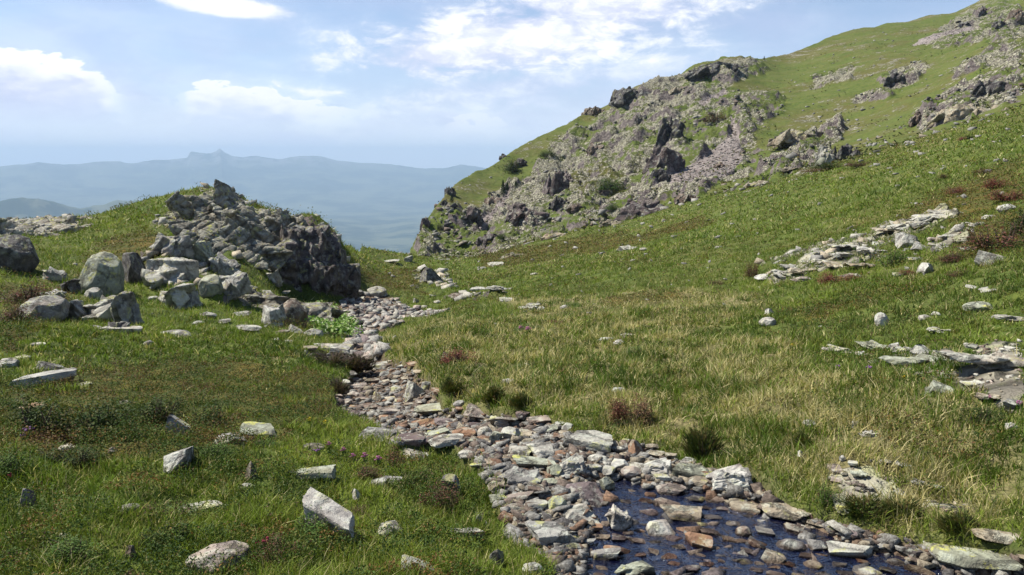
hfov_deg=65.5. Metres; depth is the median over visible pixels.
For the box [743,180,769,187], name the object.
rock outcrop
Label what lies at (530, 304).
meadow stone
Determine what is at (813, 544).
stream stone
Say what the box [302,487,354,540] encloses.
rock slab
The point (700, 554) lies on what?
stream stone
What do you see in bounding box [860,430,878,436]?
meadow stone
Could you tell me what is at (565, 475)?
stream stone
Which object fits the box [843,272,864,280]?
shrub
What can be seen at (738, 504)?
stream stone
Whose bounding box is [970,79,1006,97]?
rock outcrop
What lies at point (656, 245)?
grass
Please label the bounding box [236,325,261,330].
field stone
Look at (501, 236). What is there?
shrub
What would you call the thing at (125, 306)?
boulder
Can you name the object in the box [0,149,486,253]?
mountains
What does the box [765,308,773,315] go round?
meadow stone
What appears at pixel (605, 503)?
stream stone
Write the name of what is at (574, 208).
rock outcrop
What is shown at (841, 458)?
meadow stone
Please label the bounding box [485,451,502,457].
stream stone
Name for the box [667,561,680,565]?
stream stone
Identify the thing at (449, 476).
field stone
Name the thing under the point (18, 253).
boulder
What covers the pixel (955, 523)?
shrub
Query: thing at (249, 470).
field stone
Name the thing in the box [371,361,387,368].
stream stone
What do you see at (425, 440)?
stream stone
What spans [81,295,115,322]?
boulder
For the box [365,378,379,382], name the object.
stream stone
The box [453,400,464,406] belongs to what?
stream stone
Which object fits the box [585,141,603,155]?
rock outcrop
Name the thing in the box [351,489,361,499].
field stone
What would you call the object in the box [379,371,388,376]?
stream stone
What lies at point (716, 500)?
stream stone
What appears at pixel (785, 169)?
rock outcrop
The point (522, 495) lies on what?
stream stone
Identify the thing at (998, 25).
rock outcrop
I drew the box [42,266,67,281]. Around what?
boulder
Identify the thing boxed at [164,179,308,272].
rock outcrop
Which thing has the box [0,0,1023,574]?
ground
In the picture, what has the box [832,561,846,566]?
stream stone
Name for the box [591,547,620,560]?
stream stone
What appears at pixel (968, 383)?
meadow stone
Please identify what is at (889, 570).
stream stone
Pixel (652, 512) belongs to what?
stream stone
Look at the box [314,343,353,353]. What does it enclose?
stream stone
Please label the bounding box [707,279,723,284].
shrub
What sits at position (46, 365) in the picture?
field stone
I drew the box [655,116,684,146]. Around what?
rock outcrop
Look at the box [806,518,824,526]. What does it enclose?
stream stone
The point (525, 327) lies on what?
shrub
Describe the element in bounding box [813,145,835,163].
rock outcrop
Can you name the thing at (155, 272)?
boulder
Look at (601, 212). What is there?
slope rubble
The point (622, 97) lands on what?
rock outcrop
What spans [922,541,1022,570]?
stream stone
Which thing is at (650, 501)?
stream stone
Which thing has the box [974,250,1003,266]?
meadow stone
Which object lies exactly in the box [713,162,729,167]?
rock outcrop
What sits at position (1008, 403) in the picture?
meadow stone
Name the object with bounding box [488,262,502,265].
meadow stone
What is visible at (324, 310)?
rock outcrop
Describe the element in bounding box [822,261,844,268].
meadow stone
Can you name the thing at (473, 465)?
stream stone
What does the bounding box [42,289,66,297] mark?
boulder
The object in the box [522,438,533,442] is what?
stream stone
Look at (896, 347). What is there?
meadow stone
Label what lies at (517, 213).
rock outcrop
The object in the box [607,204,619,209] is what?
shrub
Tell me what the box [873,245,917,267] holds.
shrub
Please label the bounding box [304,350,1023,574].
stream gravel
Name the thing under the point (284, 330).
field stone
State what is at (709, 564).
stream stone
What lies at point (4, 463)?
shrub
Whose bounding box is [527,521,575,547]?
stream stone
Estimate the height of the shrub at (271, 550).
0.138 m
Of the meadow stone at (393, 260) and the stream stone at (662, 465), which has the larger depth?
the meadow stone at (393, 260)
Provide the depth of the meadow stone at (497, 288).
23.47 m
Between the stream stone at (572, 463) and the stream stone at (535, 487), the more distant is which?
the stream stone at (572, 463)
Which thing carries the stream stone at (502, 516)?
on the stream gravel at (564, 565)
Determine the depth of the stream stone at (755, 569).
4.22 m
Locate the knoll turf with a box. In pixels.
[158,185,332,243]
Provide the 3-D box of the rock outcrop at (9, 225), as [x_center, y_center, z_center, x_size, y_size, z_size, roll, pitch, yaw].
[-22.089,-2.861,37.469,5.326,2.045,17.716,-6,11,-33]
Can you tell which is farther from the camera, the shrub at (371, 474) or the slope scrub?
the slope scrub
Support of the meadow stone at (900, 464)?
on the ground at (856, 58)
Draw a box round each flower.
[260,536,269,548]
[361,452,367,463]
[374,455,383,465]
[1016,400,1022,408]
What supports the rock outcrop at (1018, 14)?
on the ground at (856, 58)
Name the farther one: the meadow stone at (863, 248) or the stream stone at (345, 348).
the meadow stone at (863, 248)
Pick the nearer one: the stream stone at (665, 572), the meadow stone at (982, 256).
the stream stone at (665, 572)
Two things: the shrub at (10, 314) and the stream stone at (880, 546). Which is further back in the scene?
the shrub at (10, 314)
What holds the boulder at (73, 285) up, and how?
on the ground at (856, 58)
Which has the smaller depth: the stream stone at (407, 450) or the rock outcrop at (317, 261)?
the stream stone at (407, 450)
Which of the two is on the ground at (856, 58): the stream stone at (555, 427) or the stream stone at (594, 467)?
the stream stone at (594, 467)
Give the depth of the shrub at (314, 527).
4.06 m
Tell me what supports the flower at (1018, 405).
on the ground at (856, 58)
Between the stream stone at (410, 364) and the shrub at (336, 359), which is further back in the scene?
the shrub at (336, 359)
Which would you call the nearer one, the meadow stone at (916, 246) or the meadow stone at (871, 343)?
the meadow stone at (871, 343)
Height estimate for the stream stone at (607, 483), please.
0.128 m
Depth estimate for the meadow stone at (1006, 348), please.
6.96 m
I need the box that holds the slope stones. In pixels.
[72,114,1023,336]
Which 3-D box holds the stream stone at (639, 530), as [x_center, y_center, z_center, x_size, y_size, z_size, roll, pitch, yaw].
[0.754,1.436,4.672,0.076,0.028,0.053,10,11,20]
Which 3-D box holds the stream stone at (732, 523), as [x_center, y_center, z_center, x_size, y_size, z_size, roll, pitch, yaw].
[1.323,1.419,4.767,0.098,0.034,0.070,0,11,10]
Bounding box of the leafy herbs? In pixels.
[304,300,363,338]
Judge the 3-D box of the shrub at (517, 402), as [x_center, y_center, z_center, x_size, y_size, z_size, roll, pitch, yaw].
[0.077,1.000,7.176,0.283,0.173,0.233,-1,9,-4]
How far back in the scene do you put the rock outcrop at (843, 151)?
106.88 m
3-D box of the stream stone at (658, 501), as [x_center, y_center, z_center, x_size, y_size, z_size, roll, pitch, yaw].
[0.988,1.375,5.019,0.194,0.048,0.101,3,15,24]
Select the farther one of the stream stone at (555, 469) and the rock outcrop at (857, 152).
the rock outcrop at (857, 152)
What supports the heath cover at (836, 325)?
on the ground at (856, 58)
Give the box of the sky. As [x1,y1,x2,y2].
[0,0,978,168]
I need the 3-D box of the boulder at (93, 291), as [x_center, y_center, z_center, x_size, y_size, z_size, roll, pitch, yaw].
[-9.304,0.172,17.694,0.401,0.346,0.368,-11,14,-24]
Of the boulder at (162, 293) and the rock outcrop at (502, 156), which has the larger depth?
the rock outcrop at (502, 156)
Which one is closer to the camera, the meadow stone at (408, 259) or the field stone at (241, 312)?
the field stone at (241, 312)
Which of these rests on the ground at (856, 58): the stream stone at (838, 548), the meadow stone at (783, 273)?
the meadow stone at (783, 273)
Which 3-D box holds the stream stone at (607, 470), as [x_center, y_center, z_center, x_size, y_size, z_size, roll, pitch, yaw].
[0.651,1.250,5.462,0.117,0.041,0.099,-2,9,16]
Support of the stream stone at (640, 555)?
on the stream gravel at (564, 565)
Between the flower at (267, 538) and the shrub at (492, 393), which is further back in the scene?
the shrub at (492, 393)
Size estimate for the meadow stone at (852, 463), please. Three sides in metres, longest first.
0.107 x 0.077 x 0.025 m
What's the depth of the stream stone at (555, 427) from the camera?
6.57 m
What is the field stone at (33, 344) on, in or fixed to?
on the ground at (856, 58)
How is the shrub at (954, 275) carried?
on the ground at (856, 58)
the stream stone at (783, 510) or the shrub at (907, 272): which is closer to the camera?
the stream stone at (783, 510)
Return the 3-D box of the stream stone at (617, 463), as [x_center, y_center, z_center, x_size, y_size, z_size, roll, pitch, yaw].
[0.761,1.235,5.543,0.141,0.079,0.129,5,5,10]
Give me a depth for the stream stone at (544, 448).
5.86 m
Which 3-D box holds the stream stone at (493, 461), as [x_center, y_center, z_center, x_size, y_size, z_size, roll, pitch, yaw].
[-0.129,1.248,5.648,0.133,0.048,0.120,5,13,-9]
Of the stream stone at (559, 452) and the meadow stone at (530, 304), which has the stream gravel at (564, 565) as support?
the stream stone at (559, 452)
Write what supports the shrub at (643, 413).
on the ground at (856, 58)
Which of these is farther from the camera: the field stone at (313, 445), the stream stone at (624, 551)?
the field stone at (313, 445)
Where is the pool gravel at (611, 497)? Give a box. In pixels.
[589,485,954,574]
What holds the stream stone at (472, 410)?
on the ground at (856, 58)
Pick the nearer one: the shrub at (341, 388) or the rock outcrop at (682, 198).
the shrub at (341, 388)
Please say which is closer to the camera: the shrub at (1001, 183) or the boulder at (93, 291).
the boulder at (93, 291)
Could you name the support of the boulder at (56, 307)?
on the ground at (856, 58)
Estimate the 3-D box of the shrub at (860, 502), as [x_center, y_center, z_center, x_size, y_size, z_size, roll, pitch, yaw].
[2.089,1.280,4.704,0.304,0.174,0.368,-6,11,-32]
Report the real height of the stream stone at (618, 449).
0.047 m
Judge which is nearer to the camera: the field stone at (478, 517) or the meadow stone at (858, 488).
the field stone at (478, 517)
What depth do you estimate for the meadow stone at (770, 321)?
11.34 m
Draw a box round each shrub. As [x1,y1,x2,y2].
[0,276,64,304]
[0,299,40,322]
[0,441,35,477]
[5,389,85,439]
[34,442,108,467]
[34,530,107,568]
[68,393,138,443]
[117,385,186,425]
[135,516,196,553]
[189,397,225,430]
[195,441,237,461]
[250,527,297,566]
[254,438,280,447]
[285,505,333,543]
[313,350,352,368]
[325,375,350,395]
[339,349,380,372]
[348,504,368,518]
[350,462,384,480]
[384,448,407,465]
[399,465,431,490]
[415,474,464,510]
[436,221,443,229]
[439,345,477,364]
[439,376,464,393]
[480,382,508,404]
[497,231,506,238]
[501,158,520,171]
[506,390,531,407]
[513,322,542,333]
[538,150,557,156]
[595,175,623,189]
[604,390,654,426]
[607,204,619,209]
[608,392,629,423]
[619,345,641,354]
[680,421,727,458]
[702,112,728,122]
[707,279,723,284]
[743,254,759,276]
[787,430,812,447]
[796,167,823,171]
[808,160,846,169]
[813,483,845,509]
[817,270,843,283]
[838,492,894,521]
[842,160,869,166]
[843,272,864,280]
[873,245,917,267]
[879,493,933,525]
[898,269,916,274]
[931,249,968,263]
[931,508,981,534]
[942,185,965,194]
[943,268,977,277]
[947,399,1009,428]
[951,216,1023,251]
[972,168,990,173]
[982,176,1011,188]
[983,188,1023,200]
[994,200,1023,236]
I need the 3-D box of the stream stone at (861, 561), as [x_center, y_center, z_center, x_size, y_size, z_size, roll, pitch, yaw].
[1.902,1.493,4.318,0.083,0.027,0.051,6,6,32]
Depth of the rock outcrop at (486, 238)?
120.57 m
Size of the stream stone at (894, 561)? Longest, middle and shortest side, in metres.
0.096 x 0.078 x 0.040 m
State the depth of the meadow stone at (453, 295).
29.98 m
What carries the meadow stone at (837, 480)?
on the ground at (856, 58)
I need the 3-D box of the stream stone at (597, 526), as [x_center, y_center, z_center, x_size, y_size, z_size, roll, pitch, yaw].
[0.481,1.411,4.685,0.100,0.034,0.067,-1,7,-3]
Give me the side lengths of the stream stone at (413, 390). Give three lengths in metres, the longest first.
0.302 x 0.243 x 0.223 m
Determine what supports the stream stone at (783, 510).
on the stream gravel at (564, 565)
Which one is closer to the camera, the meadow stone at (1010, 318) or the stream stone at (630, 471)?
the stream stone at (630, 471)
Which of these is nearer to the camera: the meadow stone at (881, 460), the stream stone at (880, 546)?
the stream stone at (880, 546)
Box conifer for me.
[499,180,505,194]
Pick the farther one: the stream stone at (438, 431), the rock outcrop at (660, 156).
the rock outcrop at (660, 156)
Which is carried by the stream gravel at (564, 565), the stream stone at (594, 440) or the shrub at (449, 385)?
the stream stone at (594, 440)
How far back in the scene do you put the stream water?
4.51 m
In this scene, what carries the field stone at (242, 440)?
on the ground at (856, 58)
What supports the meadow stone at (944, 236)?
on the ground at (856, 58)
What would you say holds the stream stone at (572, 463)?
on the stream gravel at (564, 565)
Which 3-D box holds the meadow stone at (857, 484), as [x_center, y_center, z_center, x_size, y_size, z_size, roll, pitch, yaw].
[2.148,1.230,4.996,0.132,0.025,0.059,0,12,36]
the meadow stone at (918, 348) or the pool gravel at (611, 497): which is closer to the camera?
the pool gravel at (611, 497)
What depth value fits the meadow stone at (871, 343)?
8.76 m
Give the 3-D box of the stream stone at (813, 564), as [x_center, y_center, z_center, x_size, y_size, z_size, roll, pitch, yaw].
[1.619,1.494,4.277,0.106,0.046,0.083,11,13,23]
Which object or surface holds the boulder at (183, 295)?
on the ground at (856, 58)
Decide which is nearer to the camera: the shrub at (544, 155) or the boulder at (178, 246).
the boulder at (178, 246)
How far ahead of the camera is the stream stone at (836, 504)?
4.74 m
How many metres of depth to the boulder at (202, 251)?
22.57 m
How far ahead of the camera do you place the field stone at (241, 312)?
17.57 m
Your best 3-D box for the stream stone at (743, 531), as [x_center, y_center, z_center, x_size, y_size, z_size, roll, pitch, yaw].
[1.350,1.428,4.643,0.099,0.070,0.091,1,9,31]
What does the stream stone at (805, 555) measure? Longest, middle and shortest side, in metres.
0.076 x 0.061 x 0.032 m
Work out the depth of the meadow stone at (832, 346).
8.67 m
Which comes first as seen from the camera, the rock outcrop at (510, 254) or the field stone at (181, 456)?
the field stone at (181, 456)
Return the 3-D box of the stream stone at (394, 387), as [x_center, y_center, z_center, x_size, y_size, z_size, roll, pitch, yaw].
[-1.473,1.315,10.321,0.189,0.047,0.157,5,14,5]
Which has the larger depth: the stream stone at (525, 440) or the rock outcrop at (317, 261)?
the rock outcrop at (317, 261)
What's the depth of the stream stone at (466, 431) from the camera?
6.66 m
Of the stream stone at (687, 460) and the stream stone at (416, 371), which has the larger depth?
the stream stone at (416, 371)
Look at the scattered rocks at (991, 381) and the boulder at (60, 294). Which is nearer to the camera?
the scattered rocks at (991, 381)
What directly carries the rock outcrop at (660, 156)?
on the ground at (856, 58)
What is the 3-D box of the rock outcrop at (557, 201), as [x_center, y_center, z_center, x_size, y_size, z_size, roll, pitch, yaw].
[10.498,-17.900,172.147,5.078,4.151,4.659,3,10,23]
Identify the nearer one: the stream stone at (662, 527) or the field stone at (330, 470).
the stream stone at (662, 527)
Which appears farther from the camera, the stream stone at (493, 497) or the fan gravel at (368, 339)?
the fan gravel at (368, 339)
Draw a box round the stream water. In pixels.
[586,478,956,574]
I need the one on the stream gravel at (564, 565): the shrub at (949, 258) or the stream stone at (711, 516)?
the stream stone at (711, 516)
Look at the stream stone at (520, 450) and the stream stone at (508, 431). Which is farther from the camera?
the stream stone at (508, 431)
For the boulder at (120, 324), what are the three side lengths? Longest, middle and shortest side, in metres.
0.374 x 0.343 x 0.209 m
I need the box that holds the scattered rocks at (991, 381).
[823,339,1022,513]
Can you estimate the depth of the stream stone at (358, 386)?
10.92 m
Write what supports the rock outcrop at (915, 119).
on the ground at (856, 58)
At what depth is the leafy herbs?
17.45 m
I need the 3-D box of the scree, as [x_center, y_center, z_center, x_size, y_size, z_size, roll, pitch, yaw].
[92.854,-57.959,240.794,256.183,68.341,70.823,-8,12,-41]
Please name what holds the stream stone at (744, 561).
on the stream gravel at (564, 565)
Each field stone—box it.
[0,358,19,367]
[9,368,77,386]
[18,488,36,510]
[19,402,46,408]
[30,342,45,345]
[37,361,65,370]
[58,444,74,451]
[98,326,142,333]
[117,503,139,511]
[124,545,135,558]
[163,446,194,473]
[165,414,190,436]
[179,500,226,513]
[185,540,251,574]
[200,312,216,317]
[214,433,246,444]
[219,318,230,322]
[234,311,251,315]
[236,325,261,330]
[240,421,277,438]
[244,461,257,480]
[277,329,289,332]
[288,324,303,333]
[289,464,335,479]
[303,443,324,450]
[304,328,323,337]
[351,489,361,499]
[369,476,388,486]
[378,520,402,536]
[381,476,401,482]
[401,554,434,573]
[441,473,460,492]
[451,528,484,538]
[476,514,486,524]
[489,549,503,567]
[522,562,543,574]
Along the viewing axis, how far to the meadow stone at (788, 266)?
20.19 m
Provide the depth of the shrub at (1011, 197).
22.52 m
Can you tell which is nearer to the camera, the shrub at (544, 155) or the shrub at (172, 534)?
the shrub at (172, 534)
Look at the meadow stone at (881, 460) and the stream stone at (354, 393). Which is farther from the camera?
the stream stone at (354, 393)
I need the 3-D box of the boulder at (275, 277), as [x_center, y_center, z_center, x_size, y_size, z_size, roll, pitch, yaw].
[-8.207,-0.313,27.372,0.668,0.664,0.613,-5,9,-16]
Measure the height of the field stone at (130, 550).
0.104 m
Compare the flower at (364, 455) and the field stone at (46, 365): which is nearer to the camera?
the flower at (364, 455)
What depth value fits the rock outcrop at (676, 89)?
267.92 m
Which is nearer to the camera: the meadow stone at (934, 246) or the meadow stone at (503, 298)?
the meadow stone at (934, 246)
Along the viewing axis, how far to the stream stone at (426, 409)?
8.15 m
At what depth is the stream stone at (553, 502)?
4.84 m
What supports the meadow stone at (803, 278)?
on the ground at (856, 58)
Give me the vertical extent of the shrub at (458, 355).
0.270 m
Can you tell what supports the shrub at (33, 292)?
on the ground at (856, 58)
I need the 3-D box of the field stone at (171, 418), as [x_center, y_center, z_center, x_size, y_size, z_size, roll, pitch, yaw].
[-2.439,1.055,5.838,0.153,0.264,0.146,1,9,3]
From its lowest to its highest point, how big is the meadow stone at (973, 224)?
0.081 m
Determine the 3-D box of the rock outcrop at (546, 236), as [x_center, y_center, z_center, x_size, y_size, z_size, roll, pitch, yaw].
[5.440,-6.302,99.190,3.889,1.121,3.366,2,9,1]
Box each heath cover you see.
[0,105,1023,337]
[0,232,1023,468]
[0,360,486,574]
[448,164,1023,517]
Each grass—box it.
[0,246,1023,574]
[16,105,1023,289]
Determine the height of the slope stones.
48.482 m
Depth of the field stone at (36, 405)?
6.42 m
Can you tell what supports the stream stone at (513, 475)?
on the stream gravel at (564, 565)
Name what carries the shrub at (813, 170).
on the ground at (856, 58)
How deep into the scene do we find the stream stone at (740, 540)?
4.54 m
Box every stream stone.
[304,345,317,349]
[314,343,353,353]
[344,399,352,404]
[348,391,359,395]
[349,410,366,415]
[350,370,357,375]
[352,383,365,388]
[357,396,367,400]
[358,426,395,440]
[359,403,378,409]
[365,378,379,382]
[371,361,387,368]
[372,391,381,400]
[378,407,400,414]
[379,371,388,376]
[391,385,398,390]
[392,433,424,446]
[402,447,427,458]
[404,381,424,401]
[405,361,416,366]
[406,413,419,416]
[411,418,434,426]
[413,369,420,374]
[414,403,441,415]
[415,399,427,403]
[421,381,429,389]
[422,438,429,443]
[425,427,450,437]
[428,433,463,447]
[431,388,438,394]
[434,418,452,425]
[452,427,475,436]
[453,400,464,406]
[455,414,462,419]
[458,450,472,458]
[463,403,484,417]
[469,463,482,467]
[477,426,492,434]
[484,458,501,465]
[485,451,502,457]
[487,479,504,490]
[489,415,518,428]
[489,431,503,442]
[489,494,506,502]
[497,466,543,485]
[497,512,513,522]
[501,426,520,438]
[502,455,515,462]
[504,503,523,513]
[506,491,533,500]
[508,445,530,455]
[512,454,555,467]
[516,411,529,417]
[516,520,526,527]
[519,429,535,437]
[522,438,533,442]
[524,499,547,511]
[526,415,550,424]
[526,442,554,456]
[527,482,545,494]
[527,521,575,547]
[540,478,557,484]
[545,425,557,432]
[547,464,561,475]
[547,496,566,511]
[555,450,567,454]
[560,453,586,475]
[560,473,569,478]
[561,422,572,429]
[562,430,612,453]
[563,503,599,522]
[565,543,580,549]
[566,481,602,507]
[584,538,595,543]
[587,454,606,461]
[587,464,601,470]
[591,523,602,530]
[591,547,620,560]
[592,534,609,539]
[596,565,607,569]
[599,477,614,490]
[600,465,615,474]
[601,501,609,505]
[603,545,630,553]
[604,504,631,531]
[611,446,623,452]
[611,458,628,467]
[612,533,627,541]
[614,560,655,574]
[620,499,631,503]
[621,466,640,477]
[622,531,633,534]
[627,439,645,454]
[627,537,645,543]
[634,529,645,532]
[634,553,645,556]
[638,498,652,503]
[639,509,657,515]
[644,457,671,473]
[644,492,655,496]
[646,443,658,449]
[646,519,675,536]
[648,450,664,456]
[648,548,658,554]
[651,471,672,480]
[653,497,680,505]
[656,483,685,495]
[660,504,702,521]
[661,553,676,558]
[661,571,671,574]
[664,452,677,457]
[666,535,682,541]
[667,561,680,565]
[670,476,679,481]
[671,544,685,548]
[672,462,711,477]
[680,457,694,462]
[685,532,712,550]
[686,565,700,571]
[688,495,704,501]
[689,476,708,486]
[695,553,705,556]
[697,522,708,525]
[699,562,713,566]
[700,527,721,535]
[702,514,722,519]
[704,497,724,502]
[706,464,752,490]
[716,506,728,510]
[722,535,734,541]
[726,521,740,525]
[729,498,759,513]
[732,558,752,564]
[734,539,747,542]
[735,526,751,536]
[740,547,753,554]
[748,539,766,547]
[749,566,763,572]
[754,561,764,564]
[755,526,774,535]
[761,502,810,521]
[761,548,785,563]
[766,570,785,574]
[776,538,805,550]
[781,561,795,566]
[783,522,803,534]
[799,552,811,558]
[803,560,822,569]
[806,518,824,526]
[806,538,827,550]
[825,526,838,532]
[826,541,872,557]
[832,493,850,514]
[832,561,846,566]
[836,570,853,574]
[842,530,857,537]
[854,566,882,574]
[856,558,869,563]
[877,543,886,548]
[879,566,896,574]
[887,558,904,565]
[900,547,922,556]
[903,564,922,573]
[921,568,935,574]
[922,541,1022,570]
[971,528,1018,544]
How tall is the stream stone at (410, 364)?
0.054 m
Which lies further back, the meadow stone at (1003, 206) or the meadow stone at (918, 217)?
the meadow stone at (918, 217)
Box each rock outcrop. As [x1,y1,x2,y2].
[0,215,92,236]
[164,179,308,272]
[199,285,343,328]
[273,223,360,294]
[420,217,430,230]
[440,199,447,205]
[444,187,455,196]
[466,206,483,226]
[475,232,498,246]
[484,196,503,205]
[499,153,509,159]
[501,252,520,258]
[504,202,549,226]
[510,158,526,167]
[540,233,565,240]
[542,169,569,195]
[548,196,569,210]
[563,174,581,182]
[565,203,582,213]
[581,106,604,115]
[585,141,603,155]
[599,219,620,226]
[609,86,651,107]
[613,198,664,220]
[633,114,645,125]
[642,143,685,174]
[647,168,670,181]
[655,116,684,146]
[668,86,684,94]
[674,193,699,204]
[684,61,747,80]
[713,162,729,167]
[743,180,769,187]
[767,128,823,148]
[775,166,797,172]
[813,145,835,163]
[829,143,856,160]
[844,149,862,159]
[882,69,905,86]
[908,111,927,126]
[926,103,991,128]
[957,21,969,27]
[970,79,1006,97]
[972,6,991,16]
[991,21,1006,28]
[1004,8,1023,24]
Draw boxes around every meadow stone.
[385,259,399,262]
[404,255,412,261]
[420,267,442,282]
[448,292,461,298]
[469,287,484,291]
[485,285,507,290]
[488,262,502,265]
[499,297,511,301]
[519,303,540,309]
[619,245,636,249]
[754,274,767,279]
[759,317,776,326]
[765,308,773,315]
[770,269,790,276]
[780,264,795,268]
[787,268,817,273]
[790,276,814,281]
[801,259,830,264]
[803,419,814,427]
[810,250,830,254]
[821,344,850,352]
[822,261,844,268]
[825,463,841,473]
[827,244,858,249]
[829,252,853,257]
[830,476,841,483]
[839,455,845,461]
[843,262,875,267]
[844,481,865,486]
[848,460,857,465]
[849,469,867,477]
[852,486,874,491]
[855,340,887,349]
[856,246,887,252]
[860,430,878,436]
[870,227,895,232]
[870,459,891,463]
[874,312,888,325]
[879,353,946,364]
[886,221,930,230]
[888,342,910,351]
[892,488,907,495]
[894,461,912,468]
[895,232,917,248]
[910,214,945,221]
[910,241,925,250]
[910,344,929,354]
[911,478,930,485]
[916,263,933,272]
[918,315,929,320]
[924,380,959,396]
[925,210,962,215]
[926,326,950,332]
[927,242,947,251]
[937,234,955,239]
[939,350,1023,368]
[959,379,983,385]
[962,301,992,312]
[963,343,977,348]
[965,222,983,226]
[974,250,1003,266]
[974,392,1000,398]
[978,287,995,293]
[993,314,1023,320]
[996,204,1015,211]
[999,346,1022,350]
[1003,398,1022,408]
[1005,422,1017,429]
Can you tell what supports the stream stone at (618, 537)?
on the stream gravel at (564, 565)
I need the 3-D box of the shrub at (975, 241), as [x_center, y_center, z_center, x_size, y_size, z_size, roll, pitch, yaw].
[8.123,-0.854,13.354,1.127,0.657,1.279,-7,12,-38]
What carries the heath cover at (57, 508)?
on the ground at (856, 58)
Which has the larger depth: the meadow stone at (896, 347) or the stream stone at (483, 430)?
the meadow stone at (896, 347)
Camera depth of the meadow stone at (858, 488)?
4.94 m
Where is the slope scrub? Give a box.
[415,6,1023,257]
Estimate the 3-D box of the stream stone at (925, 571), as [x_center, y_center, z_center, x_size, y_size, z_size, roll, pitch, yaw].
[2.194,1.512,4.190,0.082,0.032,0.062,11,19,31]
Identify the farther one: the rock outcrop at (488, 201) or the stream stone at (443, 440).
the rock outcrop at (488, 201)
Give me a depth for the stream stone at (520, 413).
7.02 m
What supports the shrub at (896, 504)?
on the ground at (856, 58)
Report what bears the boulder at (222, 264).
on the ground at (856, 58)
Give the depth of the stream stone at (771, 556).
4.31 m
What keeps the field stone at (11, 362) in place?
on the ground at (856, 58)
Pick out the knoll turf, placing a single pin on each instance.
(246, 203)
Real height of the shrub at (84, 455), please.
0.182 m
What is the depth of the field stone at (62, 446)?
5.32 m
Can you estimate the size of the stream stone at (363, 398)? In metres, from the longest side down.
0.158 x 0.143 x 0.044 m
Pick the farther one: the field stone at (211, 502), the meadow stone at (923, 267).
the meadow stone at (923, 267)
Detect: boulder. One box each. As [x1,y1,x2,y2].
[0,234,39,272]
[18,295,69,322]
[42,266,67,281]
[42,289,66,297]
[60,278,80,292]
[67,299,88,320]
[79,251,123,296]
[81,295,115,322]
[84,287,102,299]
[107,321,129,326]
[110,291,144,325]
[122,252,145,283]
[141,257,198,288]
[152,232,194,259]
[158,291,166,302]
[162,283,203,308]
[163,329,191,337]
[192,240,215,261]
[198,274,222,297]
[208,252,240,275]
[219,270,252,300]
[261,304,285,326]
[266,269,283,287]
[283,299,307,327]
[367,286,386,296]
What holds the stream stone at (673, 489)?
in the stream water
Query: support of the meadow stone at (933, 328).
on the ground at (856, 58)
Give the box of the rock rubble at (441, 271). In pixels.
[24,182,973,300]
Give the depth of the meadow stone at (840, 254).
19.48 m
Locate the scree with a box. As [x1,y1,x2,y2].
[479,27,970,229]
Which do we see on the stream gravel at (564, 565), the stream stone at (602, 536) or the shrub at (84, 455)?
the stream stone at (602, 536)
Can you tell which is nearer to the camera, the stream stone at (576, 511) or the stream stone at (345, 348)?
the stream stone at (576, 511)
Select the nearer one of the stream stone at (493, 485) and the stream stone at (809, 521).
the stream stone at (809, 521)
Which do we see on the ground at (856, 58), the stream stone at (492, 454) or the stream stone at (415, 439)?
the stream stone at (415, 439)
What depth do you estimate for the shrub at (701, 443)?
5.77 m
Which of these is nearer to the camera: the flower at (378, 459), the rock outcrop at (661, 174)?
the flower at (378, 459)
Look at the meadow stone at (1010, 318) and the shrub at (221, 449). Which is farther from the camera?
the meadow stone at (1010, 318)
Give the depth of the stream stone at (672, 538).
4.57 m
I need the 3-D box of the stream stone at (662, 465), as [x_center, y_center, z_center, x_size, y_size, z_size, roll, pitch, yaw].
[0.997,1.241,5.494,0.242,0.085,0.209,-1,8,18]
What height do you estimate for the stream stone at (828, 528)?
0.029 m
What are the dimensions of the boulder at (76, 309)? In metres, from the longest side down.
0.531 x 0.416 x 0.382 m
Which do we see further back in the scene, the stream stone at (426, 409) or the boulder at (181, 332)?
the boulder at (181, 332)
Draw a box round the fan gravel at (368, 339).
[340,291,449,361]
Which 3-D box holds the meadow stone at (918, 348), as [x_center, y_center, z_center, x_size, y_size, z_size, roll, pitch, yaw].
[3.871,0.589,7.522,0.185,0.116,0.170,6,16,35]
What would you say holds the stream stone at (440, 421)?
on the stream gravel at (564, 565)
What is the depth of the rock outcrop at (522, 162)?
244.22 m
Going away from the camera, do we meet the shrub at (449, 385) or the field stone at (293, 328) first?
the shrub at (449, 385)
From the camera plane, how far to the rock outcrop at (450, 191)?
198.39 m
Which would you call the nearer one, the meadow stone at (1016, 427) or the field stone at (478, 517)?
the field stone at (478, 517)
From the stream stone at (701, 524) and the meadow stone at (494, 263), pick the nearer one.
the stream stone at (701, 524)
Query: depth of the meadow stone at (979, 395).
5.81 m
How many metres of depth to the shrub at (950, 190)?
29.34 m
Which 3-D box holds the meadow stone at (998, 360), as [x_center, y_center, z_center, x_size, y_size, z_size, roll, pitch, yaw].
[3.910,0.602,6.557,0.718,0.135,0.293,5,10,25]
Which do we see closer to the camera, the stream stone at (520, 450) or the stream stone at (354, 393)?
the stream stone at (520, 450)
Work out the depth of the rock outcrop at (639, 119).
247.29 m
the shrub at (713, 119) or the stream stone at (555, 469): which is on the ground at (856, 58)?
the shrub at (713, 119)
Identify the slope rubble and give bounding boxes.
[430,14,1023,254]
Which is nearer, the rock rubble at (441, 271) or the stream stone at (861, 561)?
the stream stone at (861, 561)
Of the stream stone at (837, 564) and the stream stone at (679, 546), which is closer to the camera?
the stream stone at (837, 564)

